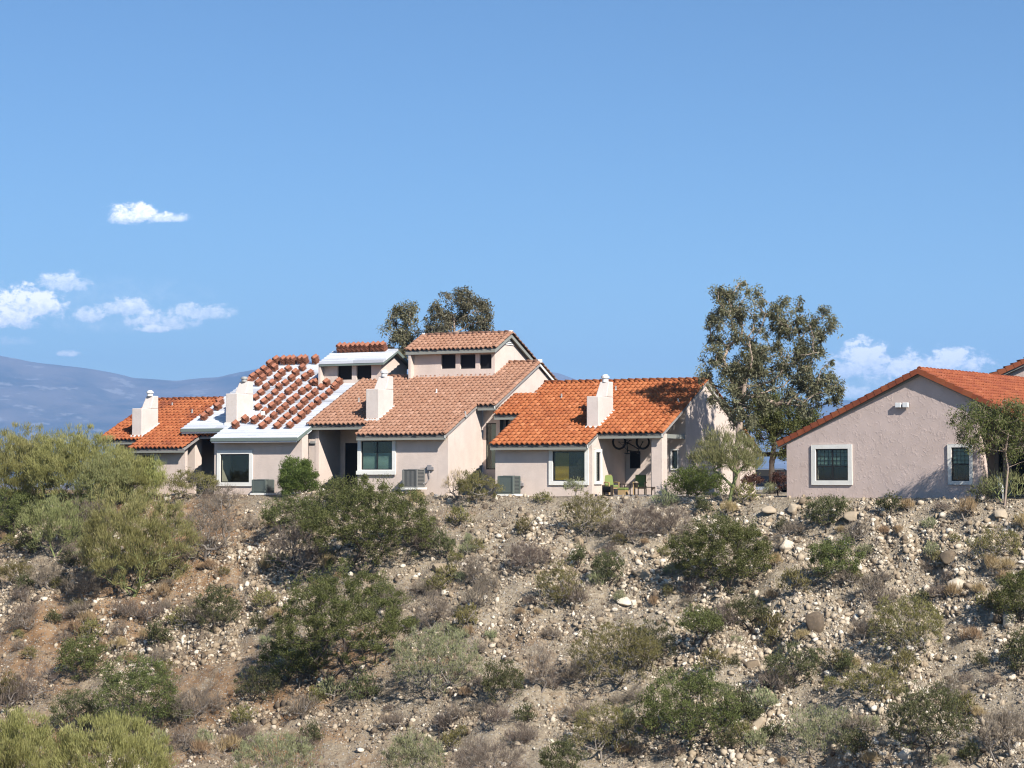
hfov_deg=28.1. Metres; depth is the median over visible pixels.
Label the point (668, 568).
sagebrush
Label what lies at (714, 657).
brittlebush
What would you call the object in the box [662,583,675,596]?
brittlebush
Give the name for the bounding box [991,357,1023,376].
gabled house
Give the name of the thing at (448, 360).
window
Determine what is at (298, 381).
tile stack
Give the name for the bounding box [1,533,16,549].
brittlebush
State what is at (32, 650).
brittlebush
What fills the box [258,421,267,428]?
tile stack
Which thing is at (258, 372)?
tile stack
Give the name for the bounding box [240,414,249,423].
tile stack
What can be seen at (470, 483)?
brittlebush
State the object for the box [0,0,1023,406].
sky
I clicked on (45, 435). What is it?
palo verde
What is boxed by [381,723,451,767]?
sagebrush
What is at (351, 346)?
tile stack
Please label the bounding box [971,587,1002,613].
brittlebush
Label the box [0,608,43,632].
dry shrub
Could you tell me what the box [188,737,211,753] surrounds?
grass clump
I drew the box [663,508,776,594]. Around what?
mesquite
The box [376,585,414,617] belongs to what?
dry shrub
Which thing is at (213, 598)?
creosote bush
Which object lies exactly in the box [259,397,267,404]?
tile stack
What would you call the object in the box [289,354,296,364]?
tile stack
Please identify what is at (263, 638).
sagebrush
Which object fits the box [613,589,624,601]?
sagebrush
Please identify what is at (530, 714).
creosote bush
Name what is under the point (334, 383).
tile stack
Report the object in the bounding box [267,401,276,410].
tile stack
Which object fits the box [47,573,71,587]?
brittlebush
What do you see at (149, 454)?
window
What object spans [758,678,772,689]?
boulder
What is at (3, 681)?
brittlebush
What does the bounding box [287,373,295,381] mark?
tile stack
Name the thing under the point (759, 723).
boulder
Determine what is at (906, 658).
brittlebush
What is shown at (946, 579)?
dry shrub
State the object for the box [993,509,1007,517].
boulder
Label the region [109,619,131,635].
dry shrub
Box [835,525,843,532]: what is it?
grass clump
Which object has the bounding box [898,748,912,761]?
boulder
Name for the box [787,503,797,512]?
boulder
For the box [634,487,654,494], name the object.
side table
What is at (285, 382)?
tile stack
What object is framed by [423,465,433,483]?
electric box
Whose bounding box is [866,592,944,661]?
brittlebush
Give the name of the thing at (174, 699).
dry shrub
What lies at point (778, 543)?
dry shrub
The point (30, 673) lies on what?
dry shrub
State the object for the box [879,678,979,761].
creosote bush
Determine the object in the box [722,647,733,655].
boulder
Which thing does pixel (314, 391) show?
tile stack
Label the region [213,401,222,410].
tile stack
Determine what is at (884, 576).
dry shrub
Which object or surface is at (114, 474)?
palo verde
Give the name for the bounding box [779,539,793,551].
boulder
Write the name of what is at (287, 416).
tile stack
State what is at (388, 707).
dry shrub
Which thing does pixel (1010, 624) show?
boulder
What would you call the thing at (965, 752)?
creosote bush
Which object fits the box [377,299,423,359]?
eucalyptus tree
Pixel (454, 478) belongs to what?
grass clump
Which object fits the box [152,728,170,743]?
sagebrush
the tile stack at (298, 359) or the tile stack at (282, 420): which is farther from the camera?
the tile stack at (298, 359)
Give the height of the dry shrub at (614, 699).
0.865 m
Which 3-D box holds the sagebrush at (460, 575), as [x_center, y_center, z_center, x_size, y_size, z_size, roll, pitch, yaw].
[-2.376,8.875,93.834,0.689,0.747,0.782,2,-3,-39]
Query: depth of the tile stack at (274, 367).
119.27 m
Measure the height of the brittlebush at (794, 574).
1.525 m
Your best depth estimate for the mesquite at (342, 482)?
102.40 m
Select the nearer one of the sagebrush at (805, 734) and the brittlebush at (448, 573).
the sagebrush at (805, 734)
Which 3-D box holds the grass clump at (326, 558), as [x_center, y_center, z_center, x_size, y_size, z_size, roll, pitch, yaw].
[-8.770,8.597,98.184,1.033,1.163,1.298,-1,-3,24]
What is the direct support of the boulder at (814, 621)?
on the ground at (332, 752)
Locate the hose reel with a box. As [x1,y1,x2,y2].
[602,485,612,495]
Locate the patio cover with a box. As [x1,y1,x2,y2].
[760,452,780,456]
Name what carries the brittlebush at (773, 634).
on the ground at (332, 752)
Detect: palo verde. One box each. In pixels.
[0,421,55,508]
[0,702,55,767]
[5,424,77,500]
[13,492,93,556]
[21,423,134,507]
[41,708,177,767]
[69,448,136,511]
[75,478,205,596]
[95,448,153,500]
[137,454,168,499]
[685,421,766,501]
[972,469,1023,501]
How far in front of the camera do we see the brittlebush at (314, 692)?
87.75 m
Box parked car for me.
[756,468,786,491]
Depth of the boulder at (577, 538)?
95.34 m
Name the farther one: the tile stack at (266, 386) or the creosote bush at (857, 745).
the tile stack at (266, 386)
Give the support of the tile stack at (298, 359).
on the row house at (244, 454)
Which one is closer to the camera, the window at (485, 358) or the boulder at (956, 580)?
the boulder at (956, 580)
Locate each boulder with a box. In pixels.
[432,563,446,571]
[574,535,583,544]
[616,597,630,605]
[632,567,650,578]
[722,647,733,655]
[744,660,758,668]
[752,716,764,729]
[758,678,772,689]
[761,505,775,513]
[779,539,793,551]
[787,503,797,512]
[798,497,809,503]
[805,611,823,632]
[813,569,823,576]
[843,511,858,521]
[861,666,873,676]
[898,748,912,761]
[939,550,956,563]
[947,578,965,590]
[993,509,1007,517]
[993,613,1003,623]
[1003,614,1015,628]
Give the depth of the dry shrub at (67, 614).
99.54 m
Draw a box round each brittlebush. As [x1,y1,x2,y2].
[0,556,34,584]
[0,670,28,701]
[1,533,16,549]
[11,629,25,639]
[17,645,40,660]
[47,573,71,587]
[66,597,86,612]
[73,617,104,640]
[151,657,176,679]
[156,466,219,501]
[158,556,191,577]
[164,604,192,629]
[217,567,231,575]
[226,702,258,726]
[249,587,278,610]
[306,685,326,703]
[421,573,451,590]
[432,560,460,584]
[438,728,464,749]
[444,503,474,524]
[447,550,464,563]
[452,601,480,627]
[453,468,504,504]
[455,724,469,736]
[467,536,486,552]
[513,515,535,534]
[531,489,555,504]
[534,559,586,609]
[559,488,614,542]
[564,617,663,686]
[566,699,641,761]
[610,532,627,544]
[655,543,670,557]
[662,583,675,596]
[698,645,730,672]
[730,479,760,504]
[731,719,751,741]
[759,609,791,639]
[761,626,783,646]
[772,566,812,594]
[822,674,840,692]
[829,647,852,669]
[838,659,906,702]
[846,569,863,578]
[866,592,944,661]
[886,649,920,675]
[889,684,907,695]
[930,550,941,565]
[938,690,977,717]
[947,532,960,543]
[964,523,1022,563]
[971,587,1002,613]
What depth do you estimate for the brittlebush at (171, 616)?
96.43 m
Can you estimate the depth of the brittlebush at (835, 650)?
80.66 m
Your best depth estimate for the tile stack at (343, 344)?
115.76 m
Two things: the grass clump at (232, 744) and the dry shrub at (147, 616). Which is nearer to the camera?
the grass clump at (232, 744)
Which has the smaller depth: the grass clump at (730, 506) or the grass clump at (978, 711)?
the grass clump at (978, 711)
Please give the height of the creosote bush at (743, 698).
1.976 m
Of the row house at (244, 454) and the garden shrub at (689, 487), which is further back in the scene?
the row house at (244, 454)
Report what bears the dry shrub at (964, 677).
on the ground at (332, 752)
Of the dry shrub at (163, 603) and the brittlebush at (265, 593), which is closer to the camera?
the brittlebush at (265, 593)
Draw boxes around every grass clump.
[65,619,82,635]
[78,608,96,623]
[107,636,129,651]
[119,651,136,665]
[138,628,149,638]
[151,582,171,602]
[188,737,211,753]
[200,557,216,569]
[214,731,242,754]
[258,557,270,569]
[265,606,282,621]
[317,554,337,572]
[404,487,425,503]
[441,469,468,499]
[458,686,474,697]
[463,623,474,636]
[513,607,525,615]
[533,607,542,615]
[615,742,636,758]
[637,716,661,735]
[639,537,648,545]
[647,594,657,604]
[718,499,738,517]
[763,588,779,599]
[767,552,784,567]
[775,756,786,765]
[792,627,810,642]
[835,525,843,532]
[852,657,861,665]
[860,749,882,762]
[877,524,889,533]
[892,524,903,532]
[899,497,916,510]
[943,581,963,597]
[954,495,978,520]
[957,625,985,640]
[971,583,988,593]
[971,704,988,718]
[984,551,1000,575]
[993,556,1017,572]
[994,569,1012,581]
[1012,511,1023,526]
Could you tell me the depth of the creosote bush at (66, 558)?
104.31 m
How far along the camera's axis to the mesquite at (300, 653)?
89.46 m
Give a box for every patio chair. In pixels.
[604,475,619,494]
[633,475,646,494]
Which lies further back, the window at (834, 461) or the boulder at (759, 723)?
the window at (834, 461)
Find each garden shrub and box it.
[275,455,320,494]
[662,463,729,496]
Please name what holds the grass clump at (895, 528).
on the ground at (332, 752)
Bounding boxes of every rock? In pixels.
[753,628,759,633]
[979,748,986,753]
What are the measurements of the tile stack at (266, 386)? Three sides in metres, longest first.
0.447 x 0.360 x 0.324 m
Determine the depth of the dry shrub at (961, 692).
77.21 m
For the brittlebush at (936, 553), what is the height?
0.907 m
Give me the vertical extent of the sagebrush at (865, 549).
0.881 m
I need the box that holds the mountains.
[0,356,854,483]
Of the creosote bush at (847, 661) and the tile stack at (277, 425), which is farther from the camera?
the tile stack at (277, 425)
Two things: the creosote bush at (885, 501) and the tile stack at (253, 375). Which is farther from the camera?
the tile stack at (253, 375)
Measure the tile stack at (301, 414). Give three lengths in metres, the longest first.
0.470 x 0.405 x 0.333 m
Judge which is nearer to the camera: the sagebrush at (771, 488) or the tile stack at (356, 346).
the sagebrush at (771, 488)
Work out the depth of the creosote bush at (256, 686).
88.48 m
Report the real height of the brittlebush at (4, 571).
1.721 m
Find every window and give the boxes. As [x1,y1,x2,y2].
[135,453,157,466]
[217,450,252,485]
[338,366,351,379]
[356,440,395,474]
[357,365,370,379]
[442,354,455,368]
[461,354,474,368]
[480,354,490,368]
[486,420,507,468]
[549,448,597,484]
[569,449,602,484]
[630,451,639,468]
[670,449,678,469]
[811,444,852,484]
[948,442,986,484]
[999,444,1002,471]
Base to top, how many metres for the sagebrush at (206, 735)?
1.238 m
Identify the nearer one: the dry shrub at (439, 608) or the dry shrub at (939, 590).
the dry shrub at (939, 590)
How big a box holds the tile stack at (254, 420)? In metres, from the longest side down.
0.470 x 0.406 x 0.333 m
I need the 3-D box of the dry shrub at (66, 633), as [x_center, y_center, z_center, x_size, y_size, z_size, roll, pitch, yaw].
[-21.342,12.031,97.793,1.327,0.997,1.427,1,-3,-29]
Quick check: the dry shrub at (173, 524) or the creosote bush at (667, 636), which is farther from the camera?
the dry shrub at (173, 524)
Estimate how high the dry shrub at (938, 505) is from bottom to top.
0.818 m
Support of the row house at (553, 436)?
on the ground at (332, 752)
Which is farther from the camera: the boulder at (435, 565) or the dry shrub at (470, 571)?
the boulder at (435, 565)
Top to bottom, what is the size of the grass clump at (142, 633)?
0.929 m
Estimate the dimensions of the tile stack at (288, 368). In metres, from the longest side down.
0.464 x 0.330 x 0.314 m
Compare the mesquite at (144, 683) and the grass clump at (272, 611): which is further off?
the grass clump at (272, 611)
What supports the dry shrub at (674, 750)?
on the ground at (332, 752)
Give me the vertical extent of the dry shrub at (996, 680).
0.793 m
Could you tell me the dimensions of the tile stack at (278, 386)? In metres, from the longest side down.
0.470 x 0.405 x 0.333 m
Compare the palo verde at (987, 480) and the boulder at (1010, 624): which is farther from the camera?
the palo verde at (987, 480)
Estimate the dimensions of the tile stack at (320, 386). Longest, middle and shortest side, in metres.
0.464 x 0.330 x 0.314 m
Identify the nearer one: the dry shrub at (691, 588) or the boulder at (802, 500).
the dry shrub at (691, 588)
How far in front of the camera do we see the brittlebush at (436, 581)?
93.59 m
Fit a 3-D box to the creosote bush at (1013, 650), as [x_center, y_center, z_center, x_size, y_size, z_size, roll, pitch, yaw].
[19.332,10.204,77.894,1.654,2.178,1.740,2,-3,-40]
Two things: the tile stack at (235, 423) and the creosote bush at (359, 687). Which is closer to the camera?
the creosote bush at (359, 687)
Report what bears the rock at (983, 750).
on the ground at (332, 752)
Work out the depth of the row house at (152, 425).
114.35 m
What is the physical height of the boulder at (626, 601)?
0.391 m
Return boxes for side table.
[619,484,632,494]
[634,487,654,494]
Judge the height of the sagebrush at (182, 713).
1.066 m
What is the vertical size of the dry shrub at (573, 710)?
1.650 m
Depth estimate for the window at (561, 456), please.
101.75 m
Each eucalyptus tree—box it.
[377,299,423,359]
[420,281,494,333]
[694,276,846,495]
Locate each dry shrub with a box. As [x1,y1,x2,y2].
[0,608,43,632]
[0,672,34,715]
[4,579,33,601]
[5,596,42,620]
[10,636,28,648]
[11,656,61,704]
[23,560,67,588]
[53,628,75,641]
[59,541,76,552]
[59,570,105,601]
[60,549,87,562]
[60,598,81,618]
[63,497,124,528]
[65,595,94,616]
[89,476,135,502]
[105,594,136,617]
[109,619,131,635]
[120,598,145,618]
[135,595,171,622]
[145,642,176,663]
[154,597,171,611]
[159,575,174,584]
[161,512,186,535]
[162,719,203,749]
[165,691,188,712]
[170,681,227,722]
[173,492,242,560]
[174,597,214,623]
[182,546,200,562]
[201,482,247,510]
[215,718,264,746]
[233,721,260,735]
[237,513,261,529]
[261,519,323,577]
[285,683,322,719]
[291,728,326,747]
[316,544,332,555]
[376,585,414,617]
[376,706,408,731]
[382,703,393,711]
[407,532,439,551]
[408,575,440,594]
[409,581,423,592]
[411,586,452,631]
[417,520,449,548]
[420,511,445,522]
[431,710,457,730]
[435,698,470,723]
[447,736,533,767]
[458,580,495,607]
[462,553,496,584]
[467,696,491,714]
[468,670,489,692]
[471,581,490,592]
[473,639,488,650]
[473,699,512,730]
[476,569,502,586]
[499,538,557,574]
[500,722,537,745]
[516,724,540,741]
[522,593,538,605]
[522,642,556,692]
[538,673,565,690]
[539,623,564,640]
[556,578,592,606]
[556,664,587,683]
[559,692,596,720]
[569,658,587,671]
[597,517,624,534]
[603,542,617,555]
[607,692,625,706]
[610,498,665,543]
[622,683,649,702]
[628,741,652,757]
[644,502,693,537]
[660,741,687,758]
[677,523,694,536]
[680,595,696,605]
[681,575,704,596]
[708,601,742,628]
[714,599,731,612]
[746,661,802,690]
[767,516,812,536]
[773,534,788,547]
[830,566,865,588]
[837,708,888,736]
[838,516,873,545]
[846,617,877,640]
[853,569,883,600]
[862,580,904,605]
[875,568,896,582]
[917,558,936,572]
[925,580,950,598]
[929,499,955,512]
[937,671,966,695]
[939,566,957,581]
[947,684,976,702]
[956,670,974,683]
[976,692,1023,767]
[981,671,1002,687]
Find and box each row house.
[98,390,223,493]
[180,347,407,494]
[306,330,557,494]
[489,374,760,495]
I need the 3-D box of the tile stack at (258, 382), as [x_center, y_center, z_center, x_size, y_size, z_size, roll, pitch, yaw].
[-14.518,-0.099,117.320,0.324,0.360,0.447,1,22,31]
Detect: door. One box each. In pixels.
[346,443,356,486]
[1012,448,1023,492]
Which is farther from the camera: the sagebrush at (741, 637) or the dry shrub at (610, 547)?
the dry shrub at (610, 547)
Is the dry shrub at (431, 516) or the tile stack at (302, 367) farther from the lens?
the tile stack at (302, 367)
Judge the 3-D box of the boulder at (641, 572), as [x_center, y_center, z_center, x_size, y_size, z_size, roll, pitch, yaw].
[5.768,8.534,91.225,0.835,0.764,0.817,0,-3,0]
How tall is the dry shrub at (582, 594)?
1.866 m
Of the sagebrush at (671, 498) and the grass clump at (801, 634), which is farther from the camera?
the sagebrush at (671, 498)
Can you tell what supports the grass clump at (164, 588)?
on the ground at (332, 752)
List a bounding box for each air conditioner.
[250,479,275,494]
[400,469,426,488]
[497,476,522,495]
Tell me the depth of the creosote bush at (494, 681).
83.36 m
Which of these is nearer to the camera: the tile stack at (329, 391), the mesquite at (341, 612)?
the mesquite at (341, 612)
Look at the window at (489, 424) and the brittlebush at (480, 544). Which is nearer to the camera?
the brittlebush at (480, 544)
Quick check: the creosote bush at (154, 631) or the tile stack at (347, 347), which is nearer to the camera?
the creosote bush at (154, 631)
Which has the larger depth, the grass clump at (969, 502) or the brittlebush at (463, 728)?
the grass clump at (969, 502)
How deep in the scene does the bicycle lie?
102.19 m
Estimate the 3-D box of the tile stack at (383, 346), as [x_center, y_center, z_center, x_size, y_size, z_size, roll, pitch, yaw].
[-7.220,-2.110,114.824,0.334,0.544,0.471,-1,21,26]
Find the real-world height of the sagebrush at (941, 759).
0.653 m
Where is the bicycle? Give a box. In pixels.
[612,438,649,453]
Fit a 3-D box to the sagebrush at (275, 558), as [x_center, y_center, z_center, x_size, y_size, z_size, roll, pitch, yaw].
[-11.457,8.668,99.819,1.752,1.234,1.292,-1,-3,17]
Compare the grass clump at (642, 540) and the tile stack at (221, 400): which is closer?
the grass clump at (642, 540)
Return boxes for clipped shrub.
[740,470,765,495]
[768,470,786,495]
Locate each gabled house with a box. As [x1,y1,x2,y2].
[776,366,1023,498]
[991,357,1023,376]
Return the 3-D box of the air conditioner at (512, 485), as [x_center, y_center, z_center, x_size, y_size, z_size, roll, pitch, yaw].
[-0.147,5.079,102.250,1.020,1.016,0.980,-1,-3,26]
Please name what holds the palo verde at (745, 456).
on the ground at (332, 752)
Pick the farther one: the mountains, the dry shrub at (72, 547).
the mountains
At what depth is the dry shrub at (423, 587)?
93.73 m
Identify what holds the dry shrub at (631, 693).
on the ground at (332, 752)
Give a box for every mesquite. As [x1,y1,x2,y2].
[0,481,42,537]
[52,632,112,683]
[91,649,182,732]
[256,633,329,684]
[258,488,327,540]
[271,557,419,696]
[296,473,437,572]
[315,474,373,511]
[626,661,745,750]
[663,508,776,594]
[671,601,728,655]
[807,530,865,583]
[987,567,1023,624]
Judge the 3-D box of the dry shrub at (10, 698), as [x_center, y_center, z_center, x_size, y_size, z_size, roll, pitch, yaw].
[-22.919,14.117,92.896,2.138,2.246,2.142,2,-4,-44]
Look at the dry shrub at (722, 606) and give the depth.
86.54 m
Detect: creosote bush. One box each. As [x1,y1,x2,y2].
[11,527,41,552]
[13,571,34,588]
[44,607,62,624]
[47,688,105,733]
[55,547,78,565]
[142,616,175,648]
[190,583,243,633]
[231,664,284,704]
[247,611,267,633]
[269,623,284,637]
[295,719,328,743]
[339,668,383,705]
[371,577,396,600]
[427,525,456,559]
[443,623,462,636]
[480,657,524,706]
[509,701,536,723]
[537,734,590,767]
[566,541,586,567]
[589,548,625,586]
[616,703,630,715]
[621,617,678,671]
[695,492,713,514]
[713,725,745,748]
[716,681,764,720]
[723,590,771,633]
[728,653,741,667]
[740,699,766,721]
[761,718,786,742]
[762,639,831,688]
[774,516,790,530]
[800,493,852,532]
[833,648,857,676]
[834,727,875,760]
[871,490,906,515]
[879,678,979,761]
[907,588,929,601]
[957,737,981,764]
[966,479,995,503]
[972,649,989,669]
[997,626,1023,675]
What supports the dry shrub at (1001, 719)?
on the ground at (332, 752)
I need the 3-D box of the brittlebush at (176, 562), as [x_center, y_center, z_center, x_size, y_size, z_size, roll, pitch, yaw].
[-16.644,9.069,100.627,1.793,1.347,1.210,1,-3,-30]
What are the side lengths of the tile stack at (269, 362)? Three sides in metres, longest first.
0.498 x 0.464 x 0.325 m
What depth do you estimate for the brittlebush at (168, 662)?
92.54 m
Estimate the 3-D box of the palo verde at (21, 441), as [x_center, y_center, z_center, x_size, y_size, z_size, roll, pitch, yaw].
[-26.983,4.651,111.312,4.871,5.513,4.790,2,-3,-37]
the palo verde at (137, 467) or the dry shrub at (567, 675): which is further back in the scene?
the palo verde at (137, 467)
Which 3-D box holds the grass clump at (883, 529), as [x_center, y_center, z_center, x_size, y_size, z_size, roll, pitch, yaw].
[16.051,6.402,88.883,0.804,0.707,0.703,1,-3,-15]
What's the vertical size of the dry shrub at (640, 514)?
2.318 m
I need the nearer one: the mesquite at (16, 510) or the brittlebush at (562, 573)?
the brittlebush at (562, 573)
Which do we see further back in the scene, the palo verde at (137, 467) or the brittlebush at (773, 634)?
the palo verde at (137, 467)
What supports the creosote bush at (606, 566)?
on the ground at (332, 752)
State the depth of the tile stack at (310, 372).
117.10 m
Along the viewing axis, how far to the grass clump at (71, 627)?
97.86 m
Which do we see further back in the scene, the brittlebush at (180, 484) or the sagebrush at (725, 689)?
the brittlebush at (180, 484)
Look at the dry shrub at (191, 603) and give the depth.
95.74 m
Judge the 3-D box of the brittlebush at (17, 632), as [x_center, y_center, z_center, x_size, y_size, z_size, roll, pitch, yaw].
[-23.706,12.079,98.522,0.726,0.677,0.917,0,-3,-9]
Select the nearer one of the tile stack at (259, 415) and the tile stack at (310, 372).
the tile stack at (259, 415)
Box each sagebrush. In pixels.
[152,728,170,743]
[171,703,194,722]
[191,723,217,744]
[231,729,323,767]
[258,634,273,645]
[261,552,296,569]
[314,673,345,699]
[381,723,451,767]
[388,619,488,700]
[454,570,466,581]
[456,538,479,554]
[463,532,472,541]
[483,629,497,641]
[563,477,586,495]
[587,566,606,584]
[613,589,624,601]
[618,703,639,730]
[647,485,680,507]
[662,561,682,576]
[719,681,734,694]
[731,635,744,641]
[738,728,771,749]
[745,682,780,709]
[761,481,778,495]
[774,702,856,763]
[854,543,873,559]
[857,714,880,730]
[919,513,936,528]
[922,538,943,557]
[928,752,950,767]
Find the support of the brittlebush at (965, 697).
on the ground at (332, 752)
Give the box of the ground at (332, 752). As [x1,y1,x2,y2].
[0,484,1023,767]
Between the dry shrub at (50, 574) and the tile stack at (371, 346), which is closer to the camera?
the dry shrub at (50, 574)
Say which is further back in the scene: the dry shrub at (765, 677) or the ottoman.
the ottoman
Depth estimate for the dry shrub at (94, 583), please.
100.47 m
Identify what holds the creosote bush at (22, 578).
on the ground at (332, 752)
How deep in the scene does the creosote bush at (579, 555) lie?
93.03 m
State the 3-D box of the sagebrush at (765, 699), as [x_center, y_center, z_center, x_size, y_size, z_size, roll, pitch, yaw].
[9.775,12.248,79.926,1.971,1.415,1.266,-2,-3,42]
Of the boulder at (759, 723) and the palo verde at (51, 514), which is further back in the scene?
the palo verde at (51, 514)
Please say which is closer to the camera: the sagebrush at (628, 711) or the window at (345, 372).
the sagebrush at (628, 711)
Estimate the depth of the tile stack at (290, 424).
109.43 m
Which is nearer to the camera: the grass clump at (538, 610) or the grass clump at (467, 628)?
the grass clump at (467, 628)
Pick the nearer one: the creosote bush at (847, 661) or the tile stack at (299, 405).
the creosote bush at (847, 661)
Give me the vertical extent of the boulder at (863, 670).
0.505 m
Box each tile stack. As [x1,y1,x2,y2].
[199,412,208,420]
[204,407,213,415]
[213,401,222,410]
[215,397,224,404]
[231,419,239,428]
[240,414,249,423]
[249,372,257,380]
[250,415,258,424]
[253,393,259,400]
[254,369,261,376]
[254,378,262,386]
[254,403,262,410]
[256,388,264,395]
[256,413,264,419]
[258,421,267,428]
[259,365,267,372]
[259,373,266,380]
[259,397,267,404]
[261,407,269,414]
[262,382,270,390]
[263,416,272,424]
[264,368,272,376]
[265,393,272,400]
[266,359,273,368]
[267,378,275,385]
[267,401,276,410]
[269,411,278,419]
[270,363,278,371]
[270,388,278,395]
[272,355,279,363]
[272,421,281,428]
[273,372,281,381]
[273,397,281,404]
[274,382,282,390]
[276,406,283,414]
[277,368,285,376]
[277,393,286,399]
[277,417,286,424]
[279,355,286,364]
[281,379,289,385]
[281,402,289,409]
[282,412,291,419]
[284,364,292,371]
[284,387,292,394]
[285,355,290,364]
[285,421,294,428]
[286,396,294,404]
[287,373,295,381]
[288,406,297,414]
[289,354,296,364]
[289,383,297,390]
[291,368,299,376]
[291,416,301,423]
[292,393,300,400]
[294,378,302,385]
[295,402,304,409]
[296,354,302,364]
[297,410,306,419]
[298,363,306,370]
[298,387,305,394]
[300,397,308,404]
[301,354,309,364]
[301,372,309,380]
[303,406,311,414]
[304,384,312,391]
[305,392,313,399]
[306,369,314,376]
[308,402,316,409]
[311,354,319,363]
[311,388,318,395]
[312,377,317,385]
[313,396,321,405]
[317,383,325,389]
[319,392,327,399]
[322,378,330,386]
[325,388,333,395]
[330,381,339,389]
[334,377,343,385]
[336,342,342,352]
[340,342,346,352]
[344,342,350,352]
[349,342,355,352]
[354,341,361,352]
[359,341,364,351]
[363,342,369,351]
[369,341,375,351]
[374,341,379,351]
[378,341,387,351]
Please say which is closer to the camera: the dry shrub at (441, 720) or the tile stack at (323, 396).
the dry shrub at (441, 720)
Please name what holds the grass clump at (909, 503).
on the ground at (332, 752)
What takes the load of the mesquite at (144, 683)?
on the ground at (332, 752)
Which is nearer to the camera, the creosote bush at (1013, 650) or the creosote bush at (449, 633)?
the creosote bush at (1013, 650)
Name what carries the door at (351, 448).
in the row house at (442, 400)
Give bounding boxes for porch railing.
[989,477,1023,496]
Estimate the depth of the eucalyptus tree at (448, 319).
127.96 m
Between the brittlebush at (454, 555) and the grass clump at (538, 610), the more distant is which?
the brittlebush at (454, 555)
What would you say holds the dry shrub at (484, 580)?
on the ground at (332, 752)
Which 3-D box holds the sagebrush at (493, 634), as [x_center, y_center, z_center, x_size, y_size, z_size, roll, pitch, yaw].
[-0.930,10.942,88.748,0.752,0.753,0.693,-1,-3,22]
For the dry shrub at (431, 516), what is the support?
on the ground at (332, 752)
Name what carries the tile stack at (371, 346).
on the row house at (244, 454)
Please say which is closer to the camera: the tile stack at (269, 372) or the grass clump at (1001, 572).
the grass clump at (1001, 572)
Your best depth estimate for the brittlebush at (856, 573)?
86.18 m
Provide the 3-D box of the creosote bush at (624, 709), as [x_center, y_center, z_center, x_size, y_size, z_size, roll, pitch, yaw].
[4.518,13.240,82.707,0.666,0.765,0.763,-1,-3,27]
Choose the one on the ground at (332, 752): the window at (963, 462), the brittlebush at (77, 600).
the brittlebush at (77, 600)
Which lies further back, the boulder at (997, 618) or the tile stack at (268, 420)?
the tile stack at (268, 420)
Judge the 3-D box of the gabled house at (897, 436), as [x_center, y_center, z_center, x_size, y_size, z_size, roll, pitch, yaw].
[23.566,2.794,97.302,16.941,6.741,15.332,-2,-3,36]
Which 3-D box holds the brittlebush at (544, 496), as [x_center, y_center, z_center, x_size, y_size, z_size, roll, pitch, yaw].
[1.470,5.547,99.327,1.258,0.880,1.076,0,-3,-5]
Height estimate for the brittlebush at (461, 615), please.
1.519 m
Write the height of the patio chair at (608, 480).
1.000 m
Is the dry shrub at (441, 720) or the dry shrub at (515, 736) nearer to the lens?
the dry shrub at (515, 736)
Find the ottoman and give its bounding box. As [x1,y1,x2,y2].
[618,488,628,494]
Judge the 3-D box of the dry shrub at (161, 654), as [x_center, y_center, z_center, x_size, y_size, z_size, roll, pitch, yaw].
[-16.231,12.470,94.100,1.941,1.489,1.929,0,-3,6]
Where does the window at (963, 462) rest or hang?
in the gabled house at (897, 436)
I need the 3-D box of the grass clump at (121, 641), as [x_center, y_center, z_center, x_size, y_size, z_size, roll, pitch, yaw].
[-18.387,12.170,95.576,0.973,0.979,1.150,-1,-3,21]
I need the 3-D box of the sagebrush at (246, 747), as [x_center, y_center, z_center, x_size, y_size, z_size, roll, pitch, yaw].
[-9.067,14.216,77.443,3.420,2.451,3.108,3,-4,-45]
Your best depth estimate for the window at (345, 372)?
115.02 m
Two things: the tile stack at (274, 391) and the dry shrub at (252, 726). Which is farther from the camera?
the tile stack at (274, 391)
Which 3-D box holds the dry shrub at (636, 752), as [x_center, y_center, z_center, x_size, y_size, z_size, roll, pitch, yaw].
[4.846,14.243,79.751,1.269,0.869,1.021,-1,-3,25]
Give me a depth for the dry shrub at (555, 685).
84.33 m
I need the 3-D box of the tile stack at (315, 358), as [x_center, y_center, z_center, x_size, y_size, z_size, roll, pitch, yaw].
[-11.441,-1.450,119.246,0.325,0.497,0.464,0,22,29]
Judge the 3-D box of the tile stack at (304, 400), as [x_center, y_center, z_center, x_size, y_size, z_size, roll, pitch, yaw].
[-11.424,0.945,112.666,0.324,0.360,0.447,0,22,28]
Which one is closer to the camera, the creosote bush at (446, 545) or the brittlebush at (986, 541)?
the brittlebush at (986, 541)
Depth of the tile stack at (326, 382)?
114.85 m
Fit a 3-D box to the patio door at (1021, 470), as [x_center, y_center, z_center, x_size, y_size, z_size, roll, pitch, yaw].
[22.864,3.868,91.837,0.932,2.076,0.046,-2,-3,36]
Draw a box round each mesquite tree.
[745,389,823,493]
[946,393,1023,504]
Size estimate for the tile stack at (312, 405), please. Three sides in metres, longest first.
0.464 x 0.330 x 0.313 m
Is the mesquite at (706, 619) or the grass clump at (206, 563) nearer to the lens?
the mesquite at (706, 619)

